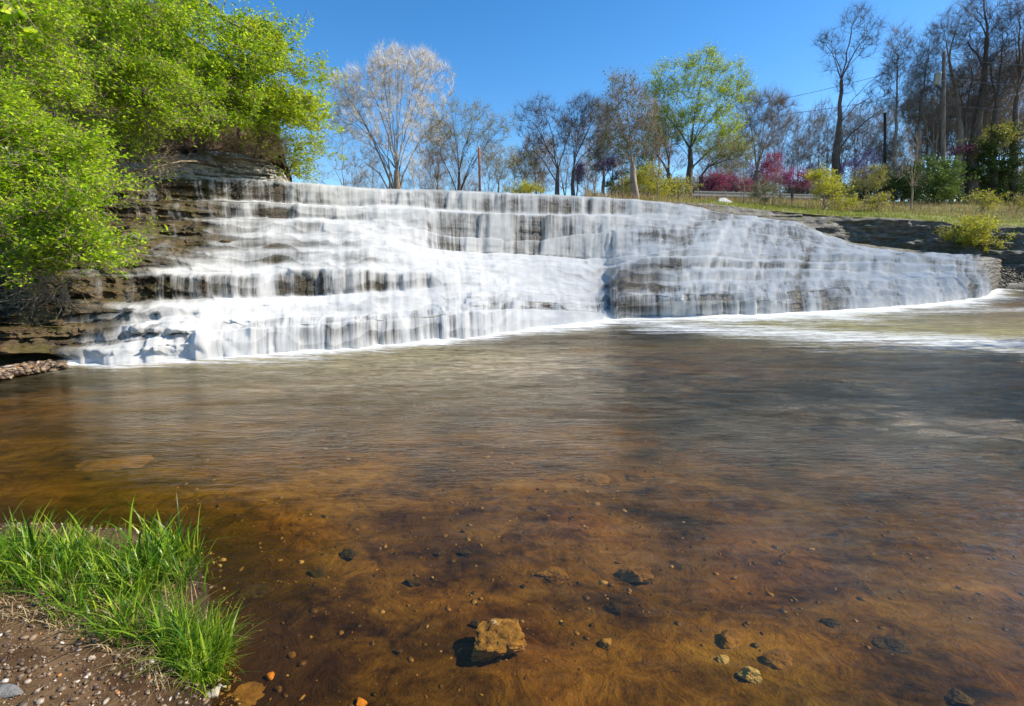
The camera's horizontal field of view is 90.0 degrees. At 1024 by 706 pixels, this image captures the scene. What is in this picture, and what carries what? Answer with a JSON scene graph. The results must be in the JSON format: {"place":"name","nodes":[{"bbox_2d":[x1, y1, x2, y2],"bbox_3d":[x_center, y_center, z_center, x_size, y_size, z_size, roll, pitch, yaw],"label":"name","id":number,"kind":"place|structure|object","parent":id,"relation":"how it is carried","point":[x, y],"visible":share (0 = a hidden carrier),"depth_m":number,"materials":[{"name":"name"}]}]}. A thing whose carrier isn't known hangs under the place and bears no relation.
{"place":"outdoors","nodes":[
{"label":"outdoors","id":0,"kind":"place"},
{"bbox_2d":[0,0,44,40],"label":"leafy bush","id":1,"kind":"object","parent":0,"point":[17,16],"visible":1,"depth_m":2.39,"materials":[{"name":"green plant"}]},
{"bbox_2d":[0,359,68,379],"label":"gravel bank","id":2,"kind":"structure","parent":0,"point":[8,371],"depth_m":6.65,"materials":[{"name":"gravel"}]},
{"bbox_2d":[0,139,289,181],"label":"cliff","id":3,"kind":"structure","parent":0,"point":[249,168],"depth_m":14.23,"materials":[{"name":"stone"}]},
{"bbox_2d":[0,0,114,126],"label":"leafy bush","id":4,"kind":"object","parent":3,"relation":"on","point":[39,13],"visible":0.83,"depth_m":8.10,"materials":[{"name":"green plant"}]},
{"bbox_2d":[59,74,212,175],"bbox_3d":[-8.763,-5.439,12.057,3.499,2.571,2.004,0,11,0],"label":"dry brush","id":5,"kind":"object","parent":3,"relation":"on","point":[165,150],"visible":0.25,"depth_m":12.11,"materials":[{"name":"plant"}]},
{"bbox_2d":[138,121,265,165],"bbox_3d":[-8.448,-5.813,13.760,3.650,1.661,2.037,0,11,0],"label":"dry brush","id":6,"kind":"object","parent":3,"relation":"on","point":[222,148],"visible":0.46,"depth_m":13.81,"materials":[{"name":"plant"}]},
{"bbox_2d":[0,0,291,181],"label":"hillside","id":7,"kind":"structure","parent":0,"point":[186,151],"depth_m":14.68,"materials":[{"name":"soil"}]},
{"bbox_2d":[4,0,229,136],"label":"leafy bush","id":8,"kind":"object","parent":7,"relation":"on","point":[121,23],"visible":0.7,"depth_m":9.97,"materials":[{"name":"green plant"}]},
{"bbox_2d":[58,0,282,86],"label":"leafy bush","id":9,"kind":"object","parent":7,"relation":"on","point":[199,8],"visible":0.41,"depth_m":12.02,"materials":[{"name":"green plant"}]},
{"bbox_2d":[108,21,297,147],"bbox_3d":[-7.424,-6.479,12.492,4.470,2.727,3.528,3,11,15],"label":"leafy bush","id":10,"kind":"object","parent":7,"relation":"on","point":[243,122],"visible":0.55,"depth_m":12.44,"materials":[{"name":"green plant"}]},
{"bbox_2d":[224,125,298,169],"bbox_3d":[-7.055,-5.966,14.272,2.114,1.641,1.854,0,11,0],"label":"dry brush","id":11,"kind":"object","parent":7,"relation":"on","point":[279,144],"visible":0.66,"depth_m":14.28,"materials":[{"name":"plant"}]},
{"bbox_2d":[194,8,350,156],"bbox_3d":[-6.290,-7.175,13.484,3.870,3.522,4.040,0,11,0],"label":"leafy bush","id":12,"kind":"object","parent":7,"relation":"on","point":[282,103],"visible":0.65,"depth_m":13.16,"materials":[{"name":"green plant"}]},
{"bbox_2d":[213,0,318,86],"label":"leafy bush","id":13,"kind":"object","parent":12,"relation":"attached to","point":[298,33],"visible":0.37,"depth_m":13.33,"materials":[{"name":"green plant"}]},
{"bbox_2d":[249,127,346,182],"bbox_3d":[-6.455,-5.882,15.260,2.997,1.878,2.499,4,11,18],"label":"leafy bush","id":14,"kind":"object","parent":7,"relation":"on","point":[299,149],"visible":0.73,"depth_m":15.28,"materials":[{"name":"green plant"}]},
{"bbox_2d":[0,177,1007,384],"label":"rock ledges","id":15,"kind":"object","parent":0,"point":[184,209],"visible":0.34,"depth_m":10.48,"materials":[{"name":"stone"}]},
{"bbox_2d":[0,257,96,326],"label":"dry brush","id":16,"kind":"object","parent":15,"relation":"on","point":[41,294],"visible":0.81,"depth_m":7.41,"materials":[{"name":"plant"}]},
{"bbox_2d":[0,56,135,210],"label":"leafy bush","id":17,"kind":"object","parent":15,"relation":"on","point":[37,141],"visible":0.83,"depth_m":7.43,"materials":[{"name":"green plant"}]},
{"bbox_2d":[0,158,170,298],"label":"leafy bush","id":18,"kind":"object","parent":15,"relation":"on","point":[59,216],"visible":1,"depth_m":7.16,"materials":[{"name":"green plant"}]},
{"bbox_2d":[52,45,233,180],"bbox_3d":[-8.631,-5.182,11.114,5.162,2.461,3.106,5,12,25],"label":"leafy bush","id":19,"kind":"object","parent":15,"relation":"on","point":[123,123],"visible":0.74,"depth_m":10.75,"materials":[{"name":"green plant"}]},
{"bbox_2d":[103,140,191,213],"bbox_3d":[-8.532,-3.814,11.508,2.942,1.686,1.526,0,11,0],"label":"dry brush","id":20,"kind":"object","parent":15,"relation":"on","point":[149,166],"visible":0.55,"depth_m":11.44,"materials":[{"name":"plant"}]},
{"bbox_2d":[0,297,1023,705],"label":"river bed","id":21,"kind":"object","parent":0,"point":[756,515],"visible":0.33,"depth_m":3.12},
{"bbox_2d":[0,569,219,703],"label":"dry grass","id":22,"kind":"structure","parent":21,"relation":"on","point":[100,642],"depth_m":1.87,"materials":[{"name":"plant"}]},
{"bbox_2d":[2,493,224,583],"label":"tall grass","id":23,"kind":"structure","parent":21,"relation":"on","point":[163,536],"depth_m":2.36,"materials":[{"name":"plant"}]},
{"bbox_2d":[74,455,153,471],"bbox_3d":[-3.124,0.861,4.006,0.564,0.073,0.348,-3,11,-15],"label":"stone","id":24,"kind":"object","parent":21,"relation":"on","point":[90,465],"visible":0.81,"depth_m":3.93,"materials":[{"name":"stone"}]},
{"bbox_2d":[0,519,240,705],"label":"shore gravel","id":25,"kind":"structure","parent":21,"relation":"on","point":[43,687],"depth_m":1.76,"materials":[{"name":"gravel"}]},
{"bbox_2d":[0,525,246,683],"bbox_3d":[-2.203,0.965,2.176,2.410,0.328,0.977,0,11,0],"label":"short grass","id":26,"kind":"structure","parent":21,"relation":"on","point":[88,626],"depth_m":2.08,"materials":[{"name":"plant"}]},
{"bbox_2d":[0,521,246,655],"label":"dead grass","id":27,"kind":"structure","parent":21,"relation":"on","point":[133,593],"depth_m":2.07,"materials":[{"name":"plant"}]},
{"bbox_2d":[0,504,268,688],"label":"grass","id":28,"kind":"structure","parent":21,"relation":"on","point":[16,552],"depth_m":2.10,"materials":[{"name":"plant"}]},
{"bbox_2d":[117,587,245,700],"bbox_3d":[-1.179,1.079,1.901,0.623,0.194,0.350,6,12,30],"label":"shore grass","id":29,"kind":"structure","parent":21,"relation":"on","point":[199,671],"depth_m":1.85,"materials":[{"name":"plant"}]},
{"bbox_2d":[104,575,259,702],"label":"edge grass","id":30,"kind":"structure","parent":21,"relation":"on","point":[197,636],"depth_m":1.90,"materials":[{"name":"plant"}]},
{"bbox_2d":[231,681,264,705],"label":"stone","id":31,"kind":"object","parent":21,"relation":"on","point":[249,693],"visible":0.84,"depth_m":1.82,"materials":[{"name":"stone"}]},
{"bbox_2d":[237,583,270,598],"bbox_3d":[-1.193,1.113,2.384,0.136,0.035,0.103,0,11,0],"label":"stone","id":32,"kind":"object","parent":21,"relation":"on","point":[256,590],"visible":1,"depth_m":2.37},
{"bbox_2d":[471,618,526,661],"bbox_3d":[-0.052,1.202,2.115,0.228,0.161,0.194,0,11,-1],"label":"rock","id":33,"kind":"object","parent":21,"relation":"on","point":[495,637],"visible":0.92,"depth_m":2.07,"materials":[{"name":"beige stone"}]},
{"bbox_2d":[536,566,568,583],"bbox_3d":[0.222,1.182,2.720,0.163,0.071,0.134,6,13,31],"label":"stone","id":34,"kind":"object","parent":21,"relation":"on","point":[555,575],"visible":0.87,"depth_m":2.69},
{"bbox_2d":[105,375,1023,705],"bbox_3d":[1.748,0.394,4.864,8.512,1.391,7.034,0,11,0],"label":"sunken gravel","id":35,"kind":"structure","parent":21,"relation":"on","point":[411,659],"depth_m":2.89,"materials":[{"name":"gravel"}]},
{"bbox_2d":[573,471,610,486],"bbox_3d":[0.632,0.993,3.999,0.294,0.082,0.224,-8,13,-35],"label":"stone","id":36,"kind":"object","parent":21,"relation":"on","point":[596,479],"visible":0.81,"depth_m":3.96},
{"bbox_2d":[617,566,653,582],"bbox_3d":[0.658,1.201,2.738,0.195,0.095,0.132,0,11,0],"label":"stone","id":37,"kind":"object","parent":21,"relation":"on","point":[640,574],"visible":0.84,"depth_m":2.72,"materials":[{"name":"stone"}]},
{"bbox_2d":[719,629,741,648],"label":"stone","id":38,"kind":"object","parent":21,"relation":"on","point":[730,639],"visible":0.98,"depth_m":2.20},
{"bbox_2d":[762,648,792,669],"bbox_3d":[1.087,1.260,2.096,0.126,0.063,0.087,-4,11,-19],"label":"stone","id":39,"kind":"object","parent":21,"relation":"on","point":[776,658],"visible":0.98,"depth_m":2.08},
{"bbox_2d":[873,636,911,654],"bbox_3d":[1.642,1.261,2.208,0.136,0.051,0.095,10,15,43],"label":"stone","id":40,"kind":"object","parent":21,"relation":"on","point":[895,644],"visible":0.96,"depth_m":2.20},
{"bbox_2d":[944,687,975,704],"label":"stone","id":41,"kind":"object","parent":21,"relation":"on","point":[954,695],"visible":0.95,"depth_m":1.90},
{"bbox_2d":[0,288,1023,512],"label":"pool water","id":42,"kind":"structure","parent":0,"point":[475,362],"depth_m":6.22,"materials":[{"name":"liquid"}]},
{"bbox_2d":[74,178,991,369],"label":"waterfall","id":43,"kind":"structure","parent":0,"point":[476,277],"depth_m":12.90,"materials":[{"name":"liquid"}]},
{"bbox_2d":[132,0,1023,201],"label":"sky","id":44,"kind":"structure","parent":0,"point":[503,51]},
{"bbox_2d":[642,197,1023,228],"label":"grass bank","id":45,"kind":"structure","parent":0,"point":[998,224],"depth_m":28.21,"materials":[{"name":"plant"}]},
{"bbox_2d":[586,65,673,198],"bbox_3d":[5.159,-9.621,22.424,3.845,5.741,2.637,0,11,0],"label":"bare tree","id":46,"kind":"object","parent":45,"relation":"on","point":[635,126],"visible":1,"depth_m":22.15,"materials":[{"name":"brown plant"}]},
{"bbox_2d":[615,159,683,197],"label":"shrub","id":47,"kind":"object","parent":45,"relation":"on","point":[642,181],"visible":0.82,"depth_m":23.89,"materials":[{"name":"yellow plant"}]},
{"bbox_2d":[627,107,688,196],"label":"leafy tree","id":48,"kind":"object","parent":45,"relation":"on","point":[667,169],"visible":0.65,"depth_m":32.32,"materials":[{"name":"brown plant"}]},
{"bbox_2d":[660,171,704,199],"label":"shrub","id":49,"kind":"object","parent":45,"relation":"on","point":[680,190],"visible":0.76,"depth_m":25.80,"materials":[{"name":"yellow plant"}]},
{"bbox_2d":[636,38,764,196],"bbox_3d":[12.063,-15.169,33.492,8.346,9.734,5.322,0,11,0],"label":"leafy tree","id":50,"kind":"object","parent":45,"relation":"on","point":[697,136],"visible":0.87,"depth_m":32.86,"materials":[{"name":"green plant"}]},
{"bbox_2d":[698,169,733,198],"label":"redbud tree","id":51,"kind":"object","parent":45,"relation":"on","point":[718,182],"visible":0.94,"depth_m":31.22,"materials":[{"name":"pink plant"}]},
{"bbox_2d":[695,130,760,198],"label":"leafy tree","id":52,"kind":"object","parent":45,"relation":"on","point":[732,152],"visible":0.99,"depth_m":32.09,"materials":[{"name":"green plant"}]},
{"bbox_2d":[707,122,759,191],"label":"bare tree","id":53,"kind":"object","parent":45,"relation":"on","point":[724,167],"visible":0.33,"depth_m":38.73,"materials":[{"name":"brown plant"}]},
{"bbox_2d":[693,191,829,200],"bbox_3d":[18.094,-10.752,35.472,20.580,1.862,0.157,-9,14,-40],"label":"guard rail","id":54,"kind":"object","parent":45,"relation":"on","point":[714,193],"visible":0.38,"depth_m":32.44,"materials":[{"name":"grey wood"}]},
{"bbox_2d":[744,148,787,192],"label":"redbud tree","id":55,"kind":"object","parent":45,"relation":"on","point":[767,165],"visible":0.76,"depth_m":36.94,"materials":[{"name":"pink plant"}]},
{"bbox_2d":[729,82,805,198],"bbox_3d":[17.732,-15.031,36.278,5.329,8.079,4.031,0,11,0],"label":"bare tree","id":56,"kind":"object","parent":45,"relation":"on","point":[771,119],"visible":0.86,"depth_m":35.78,"materials":[{"name":"brown plant"}]},
{"bbox_2d":[745,172,793,204],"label":"shrub","id":57,"kind":"object","parent":45,"relation":"on","point":[766,190],"visible":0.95,"depth_m":28.66,"materials":[{"name":"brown plant"}]},
{"bbox_2d":[766,163,816,201],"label":"redbud tree","id":58,"kind":"object","parent":45,"relation":"on","point":[787,179],"visible":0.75,"depth_m":33.18,"materials":[{"name":"pink plant"}]},
{"bbox_2d":[640,190,1023,220],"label":"dry weeds","id":59,"kind":"object","parent":45,"relation":"on","point":[861,205],"visible":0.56,"depth_m":30.64,"materials":[{"name":"plant"}]},
{"bbox_2d":[801,160,873,210],"bbox_3d":[17.674,-9.104,28.229,3.812,2.698,2.813,0,11,0],"label":"shrub","id":60,"kind":"object","parent":45,"relation":"on","point":[826,185],"visible":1,"depth_m":27.97,"materials":[{"name":"yellow plant"}]},
{"bbox_2d":[839,146,880,198],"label":"redbud tree","id":61,"kind":"object","parent":45,"relation":"on","point":[856,164],"visible":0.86,"depth_m":41.71,"materials":[{"name":"purple plant"}]},
{"bbox_2d":[844,161,892,207],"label":"shrub","id":62,"kind":"object","parent":45,"relation":"on","point":[880,170],"visible":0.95,"depth_m":32.08,"materials":[{"name":"green plant"}]},
{"bbox_2d":[849,158,937,204],"bbox_3d":[27.267,-12.181,36.981,5.562,3.597,3.892,0,11,0],"label":"evergreen shrub","id":63,"kind":"object","parent":45,"relation":"on","point":[898,183],"visible":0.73,"depth_m":36.51,"materials":[{"name":"green plant"}]},
{"bbox_2d":[887,126,931,208],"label":"sapling","id":64,"kind":"object","parent":45,"relation":"on","point":[912,158],"visible":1,"depth_m":30.54,"materials":[{"name":"brown plant"}]},
{"bbox_2d":[933,50,946,203],"bbox_3d":[33.834,-17.683,40.285,2.390,11.492,0.530,0,11,0],"label":"utility pole","id":65,"kind":"object","parent":45,"relation":"on","point":[937,80],"visible":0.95,"depth_m":39.91,"materials":[{"name":"brown wood"}]},
{"bbox_2d":[897,152,985,205],"bbox_3d":[31.282,-12.689,37.834,5.390,4.034,4.825,2,11,12],"label":"evergreen shrub","id":66,"kind":"object","parent":45,"relation":"on","point":[945,192],"visible":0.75,"depth_m":37.49,"materials":[{"name":"green plant"}]},
{"bbox_2d":[959,187,1012,212],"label":"shrub","id":67,"kind":"object","parent":45,"relation":"on","point":[986,200],"visible":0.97,"depth_m":32.54,"materials":[{"name":"yellow plant"}]},
{"bbox_2d":[657,201,1023,296],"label":"rock bank","id":68,"kind":"object","parent":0,"point":[911,235],"visible":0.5,"depth_m":24.74,"materials":[{"name":"stone"}]},
{"bbox_2d":[585,188,719,210],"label":"crest weeds","id":69,"kind":"object","parent":68,"relation":"on","point":[615,195],"visible":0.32,"depth_m":22.45,"materials":[{"name":"plant"}]},
{"bbox_2d":[935,213,1021,251],"bbox_3d":[21.512,-5.572,23.830,3.009,2.003,2.498,0,11,0],"label":"shrub","id":70,"kind":"object","parent":68,"relation":"on","point":[980,228],"visible":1,"depth_m":23.82,"materials":[{"name":"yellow plant"}]},
{"bbox_2d":[895,201,1020,204],"bbox_3d":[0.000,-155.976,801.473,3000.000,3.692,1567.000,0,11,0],"label":"ground","id":71,"kind":"structure","parent":0,"point":[976,202],"depth_m":42.40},
{"bbox_2d":[302,117,381,187],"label":"bare tree","id":72,"kind":"object","parent":71,"relation":"on","point":[335,168],"visible":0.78,"depth_m":35.16,"materials":[{"name":"brown plant"}]},
{"bbox_2d":[346,112,399,188],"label":"bare tree","id":73,"kind":"object","parent":71,"relation":"on","point":[373,151],"visible":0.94,"depth_m":33.19,"materials":[{"name":"brown plant"}]},
{"bbox_2d":[324,38,457,188],"bbox_3d":[-8.044,-14.421,33.825,9.311,11.876,5.964,0,11,0],"label":"bare tree","id":74,"kind":"object","parent":71,"relation":"on","point":[379,64],"visible":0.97,"depth_m":33.18,"materials":[{"name":"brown plant"}]},
{"bbox_2d":[393,108,430,188],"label":"sapling","id":75,"kind":"object","parent":71,"relation":"on","point":[411,162],"visible":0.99,"depth_m":31.25,"materials":[{"name":"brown plant"}]},
{"bbox_2d":[410,119,460,189],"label":"bare tree","id":76,"kind":"object","parent":71,"relation":"on","point":[439,160],"visible":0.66,"depth_m":35.99,"materials":[{"name":"brown plant"}]},
{"bbox_2d":[420,91,521,190],"bbox_3d":[-2.665,-12.510,33.362,6.307,8.355,3.987,-5,12,-22],"label":"budding tree","id":77,"kind":"object","parent":71,"relation":"on","point":[467,142],"visible":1,"depth_m":32.93,"materials":[{"name":"brown plant"}]},
{"bbox_2d":[481,142,522,192],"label":"budding tree","id":78,"kind":"object","parent":71,"relation":"on","point":[495,175],"visible":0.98,"depth_m":35.97,"materials":[{"name":"brown plant"}]},
{"bbox_2d":[503,144,543,182],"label":"budding tree","id":79,"kind":"object","parent":71,"relation":"on","point":[521,169],"visible":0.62,"depth_m":36.98,"materials":[{"name":"brown plant"}]},
{"bbox_2d":[513,131,560,193],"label":"bare tree","id":80,"kind":"object","parent":71,"relation":"on","point":[543,176],"visible":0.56,"depth_m":37.88,"materials":[{"name":"brown plant"}]},
{"bbox_2d":[511,90,587,194],"bbox_3d":[2.354,-12.259,32.307,5.048,8.184,2.963,0,11,0],"label":"bare tree","id":81,"kind":"object","parent":71,"relation":"on","point":[536,126],"visible":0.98,"depth_m":31.91,"materials":[{"name":"brown plant"}]},
{"bbox_2d":[542,122,581,194],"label":"background tree","id":82,"kind":"object","parent":71,"relation":"on","point":[567,174],"visible":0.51,"depth_m":45.90,"materials":[{"name":"brown plant"}]},
{"bbox_2d":[555,88,611,195],"bbox_3d":[4.675,-12.427,32.710,4.016,8.363,2.436,0,11,0],"label":"bare tree","id":83,"kind":"object","parent":71,"relation":"on","point":[583,111],"visible":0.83,"depth_m":32.23,"materials":[{"name":"brown plant"}]},
{"bbox_2d":[580,123,659,195],"bbox_3d":[7.678,-12.612,36.338,5.663,7.306,3.190,0,11,0],"label":"leafy tree","id":84,"kind":"object","parent":71,"relation":"on","point":[615,157],"visible":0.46,"depth_m":35.93,"materials":[{"name":"brown plant"}]},
{"bbox_2d":[763,112,805,171],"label":"background tree","id":85,"kind":"object","parent":71,"relation":"on","point":[782,146],"visible":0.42,"depth_m":49.57,"materials":[{"name":"brown plant"}]},
{"bbox_2d":[783,111,822,178],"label":"background tree","id":86,"kind":"object","parent":71,"relation":"on","point":[798,156],"visible":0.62,"depth_m":49.41,"materials":[{"name":"brown plant"}]},
{"bbox_2d":[782,111,835,199],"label":"background tree","id":87,"kind":"object","parent":71,"relation":"on","point":[813,133],"visible":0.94,"depth_m":46.02,"materials":[{"name":"brown plant"}]},
{"bbox_2d":[814,95,859,176],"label":"background tree","id":88,"kind":"object","parent":71,"relation":"on","point":[834,128],"visible":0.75,"depth_m":45.81,"materials":[{"name":"brown plant"}]},
{"bbox_2d":[827,102,872,179],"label":"background tree","id":89,"kind":"object","parent":71,"relation":"on","point":[848,146],"visible":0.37,"depth_m":47.78,"materials":[{"name":"brown plant"}]},
{"bbox_2d":[842,95,881,181],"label":"background tree","id":90,"kind":"object","parent":71,"relation":"on","point":[854,144],"visible":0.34,"depth_m":48.64,"materials":[{"name":"brown plant"}]},
{"bbox_2d":[812,0,914,199],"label":"bare tree","id":91,"kind":"object","parent":71,"relation":"on","point":[835,161],"visible":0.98,"depth_m":40.48,"materials":[{"name":"brown plant"}]},
{"bbox_2d":[831,94,897,192],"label":"background tree","id":92,"kind":"object","parent":71,"relation":"on","point":[871,112],"visible":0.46,"depth_m":47.08,"materials":[{"name":"brown plant"}]},
{"bbox_2d":[855,90,905,190],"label":"background tree","id":93,"kind":"object","parent":71,"relation":"on","point":[880,132],"visible":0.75,"depth_m":44.39,"materials":[{"name":"brown plant"}]},
{"bbox_2d":[872,110,914,172],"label":"background tree","id":94,"kind":"object","parent":71,"relation":"on","point":[891,150],"visible":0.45,"depth_m":44.80,"materials":[{"name":"brown plant"}]},
{"bbox_2d":[876,15,928,199],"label":"bare tree","id":95,"kind":"object","parent":71,"relation":"on","point":[894,52],"visible":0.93,"depth_m":40.40,"materials":[{"name":"brown plant"}]},
{"bbox_2d":[897,23,950,198],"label":"bare tree","id":96,"kind":"object","parent":71,"relation":"on","point":[909,122],"visible":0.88,"depth_m":40.52,"materials":[{"name":"brown plant"}]},
{"bbox_2d":[898,63,970,197],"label":"bare tree","id":97,"kind":"object","parent":71,"relation":"on","point":[931,108],"visible":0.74,"depth_m":40.88,"materials":[{"name":"brown plant"}]},
{"bbox_2d":[910,0,984,198],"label":"bare tree","id":98,"kind":"object","parent":71,"relation":"on","point":[960,132],"visible":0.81,"depth_m":40.25,"materials":[{"name":"brown plant"}]},
{"bbox_2d":[913,60,992,161],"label":"background tree","id":99,"kind":"object","parent":71,"relation":"on","point":[938,150],"visible":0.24,"depth_m":44.98,"materials":[{"name":"brown plant"}]},
{"bbox_2d":[939,29,1006,198],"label":"bare tree","id":100,"kind":"object","parent":71,"relation":"on","point":[969,95],"visible":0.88,"depth_m":40.61,"materials":[{"name":"brown plant"}]},
{"bbox_2d":[939,0,1023,198],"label":"bare tree","id":101,"kind":"object","parent":71,"relation":"on","point":[976,129],"visible":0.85,"depth_m":40.26,"materials":[{"name":"brown plant"}]},
{"bbox_2d":[945,116,1023,161],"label":"evergreen shrub","id":102,"kind":"object","parent":71,"relation":"on","point":[1004,133],"visible":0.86,"depth_m":41.03,"materials":[{"name":"green plant"}]},
{"bbox_2d":[949,136,1023,200],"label":"evergreen shrub","id":103,"kind":"object","parent":71,"relation":"on","point":[987,163],"visible":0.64,"depth_m":41.10,"materials":[{"name":"green plant"}]},
{"bbox_2d":[963,55,1023,201],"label":"background tree","id":104,"kind":"object","parent":71,"relation":"on","point":[988,118],"visible":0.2,"depth_m":43.82,"materials":[{"name":"brown plant"}]},
{"bbox_2d":[969,2,1023,199],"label":"bare tree","id":105,"kind":"object","parent":71,"relation":"on","point":[995,112],"visible":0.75,"depth_m":40.36,"materials":[{"name":"brown plant"}]},
{"bbox_2d":[970,123,1023,201],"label":"evergreen shrub","id":106,"kind":"object","parent":71,"relation":"on","point":[1003,180],"visible":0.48,"depth_m":41.38,"materials":[{"name":"green plant"}]},
{"bbox_2d":[984,28,1023,158],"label":"background tree","id":107,"kind":"object","parent":71,"relation":"on","point":[1022,104],"visible":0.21,"depth_m":44.19,"materials":[{"name":"brown plant"}]},
{"bbox_2d":[989,0,1023,200],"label":"bare tree","id":108,"kind":"object","parent":71,"relation":"on","point":[1015,115],"visible":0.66,"depth_m":40.62,"materials":[{"name":"brown plant"}]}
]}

